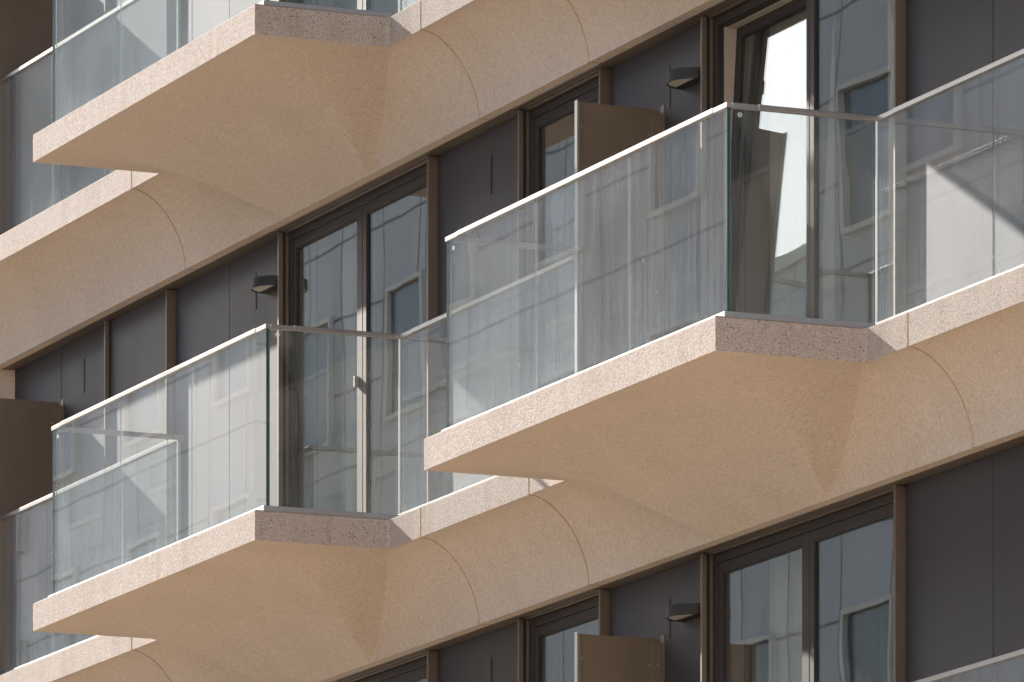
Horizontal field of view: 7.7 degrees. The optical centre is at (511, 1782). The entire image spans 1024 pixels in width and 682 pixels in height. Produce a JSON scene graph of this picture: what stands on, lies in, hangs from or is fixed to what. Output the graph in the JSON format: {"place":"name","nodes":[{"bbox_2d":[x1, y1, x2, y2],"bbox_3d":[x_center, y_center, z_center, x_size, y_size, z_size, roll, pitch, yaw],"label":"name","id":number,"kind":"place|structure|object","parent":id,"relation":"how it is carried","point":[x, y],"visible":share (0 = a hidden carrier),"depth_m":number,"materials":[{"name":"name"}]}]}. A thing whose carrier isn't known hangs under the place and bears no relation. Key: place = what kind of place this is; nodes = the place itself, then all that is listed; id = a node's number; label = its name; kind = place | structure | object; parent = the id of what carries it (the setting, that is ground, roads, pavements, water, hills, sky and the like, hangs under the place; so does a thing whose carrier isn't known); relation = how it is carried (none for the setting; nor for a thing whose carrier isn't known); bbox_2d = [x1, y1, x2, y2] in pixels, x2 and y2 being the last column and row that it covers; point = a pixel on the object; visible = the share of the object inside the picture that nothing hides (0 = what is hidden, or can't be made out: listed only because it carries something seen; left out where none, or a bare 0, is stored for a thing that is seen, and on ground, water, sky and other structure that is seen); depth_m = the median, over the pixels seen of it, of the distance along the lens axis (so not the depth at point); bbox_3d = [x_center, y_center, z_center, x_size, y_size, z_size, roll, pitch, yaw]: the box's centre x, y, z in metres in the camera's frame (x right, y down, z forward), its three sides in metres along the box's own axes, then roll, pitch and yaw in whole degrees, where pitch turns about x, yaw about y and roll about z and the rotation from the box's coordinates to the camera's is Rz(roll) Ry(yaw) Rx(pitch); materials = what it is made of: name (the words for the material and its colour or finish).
{"place":"outdoors","nodes":[
{"label":"outdoors","id":0,"kind":"place"},
{"bbox_2d":[0,369,14,398],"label":"concrete pier","id":1,"kind":"structure","parent":0,"point":[7,384],"depth_m":53.28,"materials":[{"name":"beige concrete"}]},
{"bbox_2d":[318,0,419,12],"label":"room walls","id":2,"kind":"structure","parent":0,"point":[391,6],"depth_m":49.35,"materials":[{"name":"paint"}]},
{"bbox_2d":[318,189,426,514],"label":"room walls","id":3,"kind":"structure","parent":0,"point":[401,267],"depth_m":49.37,"materials":[{"name":"paint"}]},
{"bbox_2d":[561,115,574,379],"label":"room walls","id":4,"kind":"structure","parent":0,"point":[568,239],"depth_m":45.11,"materials":[{"name":"paint"}]},
{"bbox_2d":[561,619,597,681],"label":"room walls","id":5,"kind":"structure","parent":0,"point":[568,655],"depth_m":45.12,"materials":[{"name":"paint"}]},
{"bbox_2d":[746,517,892,681],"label":"room walls","id":6,"kind":"structure","parent":0,"point":[857,605],"depth_m":43.51,"materials":[{"name":"paint"}]},
{"bbox_3d":[-3.564,-4.769,52.900,0.599,1.798,8.138,0,0,-23],"label":"concrete ledge","id":7,"kind":"object","parent":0,"visible":0},
{"bbox_2d":[331,435,1023,681],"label":"cladding wall","id":8,"kind":"structure","parent":7,"relation":"on","point":[965,560],"depth_m":40.22,"materials":[{"name":"metal"}]},
{"bbox_2d":[0,440,181,681],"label":"concrete ledge","id":9,"kind":"object","parent":8,"relation":"attached to","point":[98,658],"visible":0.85,"depth_m":50.40,"materials":[{"name":"concrete"}]},
{"bbox_2d":[0,398,63,673],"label":"privacy screen","id":10,"kind":"object","parent":9,"relation":"on","point":[26,478],"visible":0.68,"depth_m":52.32,"materials":[{"name":"metal"}]},
{"bbox_2d":[3,0,1023,647],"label":"cladding wall","id":11,"kind":"structure","parent":9,"relation":"on","point":[959,188],"depth_m":45.72,"materials":[{"name":"grey metal"}]},
{"bbox_2d":[0,0,194,368],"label":"concrete ledge","id":12,"kind":"object","parent":11,"relation":"attached to","point":[95,251],"visible":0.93,"depth_m":51.08,"materials":[{"name":"concrete"}]},
{"bbox_2d":[0,0,63,234],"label":"privacy screen","id":13,"kind":"object","parent":12,"relation":"on","point":[29,188],"visible":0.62,"depth_m":52.32,"materials":[{"name":"glass"}]},
{"bbox_2d":[64,0,317,198],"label":"cladding wall","id":14,"kind":"structure","parent":12,"relation":"on","point":[92,56],"depth_m":51.32,"materials":[{"name":"paint"}]},
{"bbox_2d":[33,0,489,269],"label":"balcony","id":15,"kind":"structure","parent":11,"relation":"attached to","point":[253,122],"depth_m":46.70,"materials":[{"name":"concrete"}]},
{"bbox_2d":[285,0,373,10],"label":"glazed door","id":16,"kind":"structure","parent":15,"relation":"on","point":[365,4],"depth_m":47.42,"materials":[{"name":"paint"}]},
{"bbox_2d":[251,275,276,293],"bbox_3d":[-1.583,-9.565,48.696,0.155,0.062,0.310,0,0,-23],"label":"wall lamp","id":17,"kind":"object","parent":11,"relation":"attached to","point":[264,284],"visible":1,"depth_m":48.62,"materials":[{"name":"metal"}]},
{"bbox_2d":[342,215,374,512],"bbox_3d":[-0.980,-8.732,48.377,0.125,2.340,0.510,0,0,-23],"label":"curtain","id":18,"kind":"object","parent":11,"relation":"hanging from","point":[349,371],"visible":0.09,"depth_m":48.41,"materials":[{"name":"fabric"}]},
{"bbox_2d":[421,0,599,118],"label":"concrete ledge","id":19,"kind":"object","parent":11,"relation":"attached to","point":[511,54],"visible":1,"depth_m":44.55,"materials":[{"name":"concrete"}]},
{"bbox_2d":[526,77,597,393],"bbox_3d":[0.350,-8.703,44.465,0.084,2.298,1.162,0,0,-23],"label":"window","id":20,"kind":"structure","parent":11,"relation":"attached to","point":[540,119],"depth_m":44.90,"materials":[{"name":"paint"}]},
{"bbox_2d":[569,0,723,62],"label":"balcony","id":21,"kind":"structure","parent":11,"relation":"attached to","point":[611,28],"depth_m":43.27,"materials":[{"name":"concrete"}]},
{"bbox_2d":[666,67,699,89],"bbox_3d":[0.951,-9.565,42.797,0.155,0.062,0.310,0,0,-23],"label":"wall lamp","id":22,"kind":"object","parent":11,"relation":"attached to","point":[681,78],"visible":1,"depth_m":42.73,"materials":[{"name":"metal"}]},
{"bbox_2d":[770,0,834,319],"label":"curtain","id":23,"kind":"object","parent":11,"relation":"hanging from","point":[787,177],"visible":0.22,"depth_m":42.41,"materials":[{"name":"fabric"}]},
{"bbox_2d":[888,0,892,317],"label":"curtain","id":24,"kind":"object","parent":11,"relation":"hanging from","point":[890,160],"visible":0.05,"depth_m":41.28,"materials":[{"name":"fabric"}]},
{"bbox_2d":[33,324,488,681],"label":"balcony","id":25,"kind":"structure","parent":8,"relation":"attached to","point":[267,592],"depth_m":46.50,"materials":[{"name":"concrete"}]},
{"bbox_2d":[285,164,426,512],"bbox_3d":[-0.876,-8.703,47.439,0.190,2.298,2.454,0,0,-23],"label":"glazed door","id":26,"kind":"structure","parent":25,"relation":"on","point":[300,374],"depth_m":48.43,"materials":[{"name":"paint"}]},
{"bbox_2d":[398,255,599,624],"bbox_3d":[0.057,-7.769,44.470,0.599,1.798,2.814,0,0,-23],"label":"concrete ledge","id":27,"kind":"object","parent":8,"relation":"attached to","point":[511,546],"visible":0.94,"depth_m":44.43,"materials":[{"name":"concrete"}]},
{"bbox_2d":[526,597,597,681],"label":"window","id":28,"kind":"structure","parent":8,"relation":"attached to","point":[539,630],"depth_m":44.80,"materials":[{"name":"paint"}]},
{"bbox_2d":[666,603,699,621],"bbox_3d":[0.951,-6.565,42.797,0.155,0.062,0.310,0,0,-23],"label":"wall lamp","id":29,"kind":"object","parent":8,"relation":"attached to","point":[684,612],"visible":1,"depth_m":42.72,"materials":[{"name":"metal"}]},
{"bbox_2d":[424,102,984,584],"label":"balcony","id":30,"kind":"structure","parent":8,"relation":"attached to","point":[712,430],"depth_m":40.66,"materials":[{"name":"concrete"}]},
{"bbox_2d":[575,100,663,373],"bbox_3d":[0.608,-8.527,43.121,0.530,1.946,0.057,0,0,-23],"label":"privacy screen","id":31,"kind":"object","parent":30,"relation":"on","point":[603,132],"visible":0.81,"depth_m":43.13,"materials":[{"name":"brown paint"}]},
{"bbox_2d":[709,0,906,322],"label":"glazed door","id":32,"kind":"structure","parent":30,"relation":"on","point":[728,58],"depth_m":42.54,"materials":[{"name":"paint"}]},
{"bbox_2d":[770,549,801,681],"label":"curtain","id":33,"kind":"object","parent":8,"relation":"hanging from","point":[785,617],"depth_m":42.50,"materials":[{"name":"fabric"}]},
{"bbox_2d":[875,49,1023,447],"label":"concrete ledge","id":34,"kind":"object","parent":8,"relation":"attached to","point":[969,339],"visible":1,"depth_m":38.77,"materials":[{"name":"concrete"}]},
{"bbox_2d":[913,649,1023,681],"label":"balcony railing","id":35,"kind":"object","parent":8,"relation":"attached to","point":[978,665],"visible":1,"depth_m":38.63,"materials":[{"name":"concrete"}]},
{"bbox_3d":[0.944,-4.769,41.315,1.460,1.798,4.921,0,0,-23],"label":"balcony","id":36,"kind":"object","parent":8,"relation":"attached to","visible":0},
{"bbox_2d":[575,632,663,681],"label":"privacy screen","id":37,"kind":"object","parent":36,"relation":"on","point":[601,658],"visible":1,"depth_m":43.13,"materials":[{"name":"metal"}]},
{"bbox_2d":[709,488,906,681],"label":"glazed door","id":38,"kind":"structure","parent":36,"relation":"on","point":[726,615],"depth_m":41.73,"materials":[{"name":"paint"}]},
{"bbox_3d":[-1.627,-4.769,47.299,1.460,1.798,4.921,0,0,-23],"label":"balcony","id":39,"kind":"object","parent":8,"relation":"attached to","visible":0},
{"bbox_2d":[357,657,426,681],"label":"glazed door","id":40,"kind":"structure","parent":39,"relation":"on","point":[415,671],"depth_m":46.75,"materials":[{"name":"paint"}]}
]}

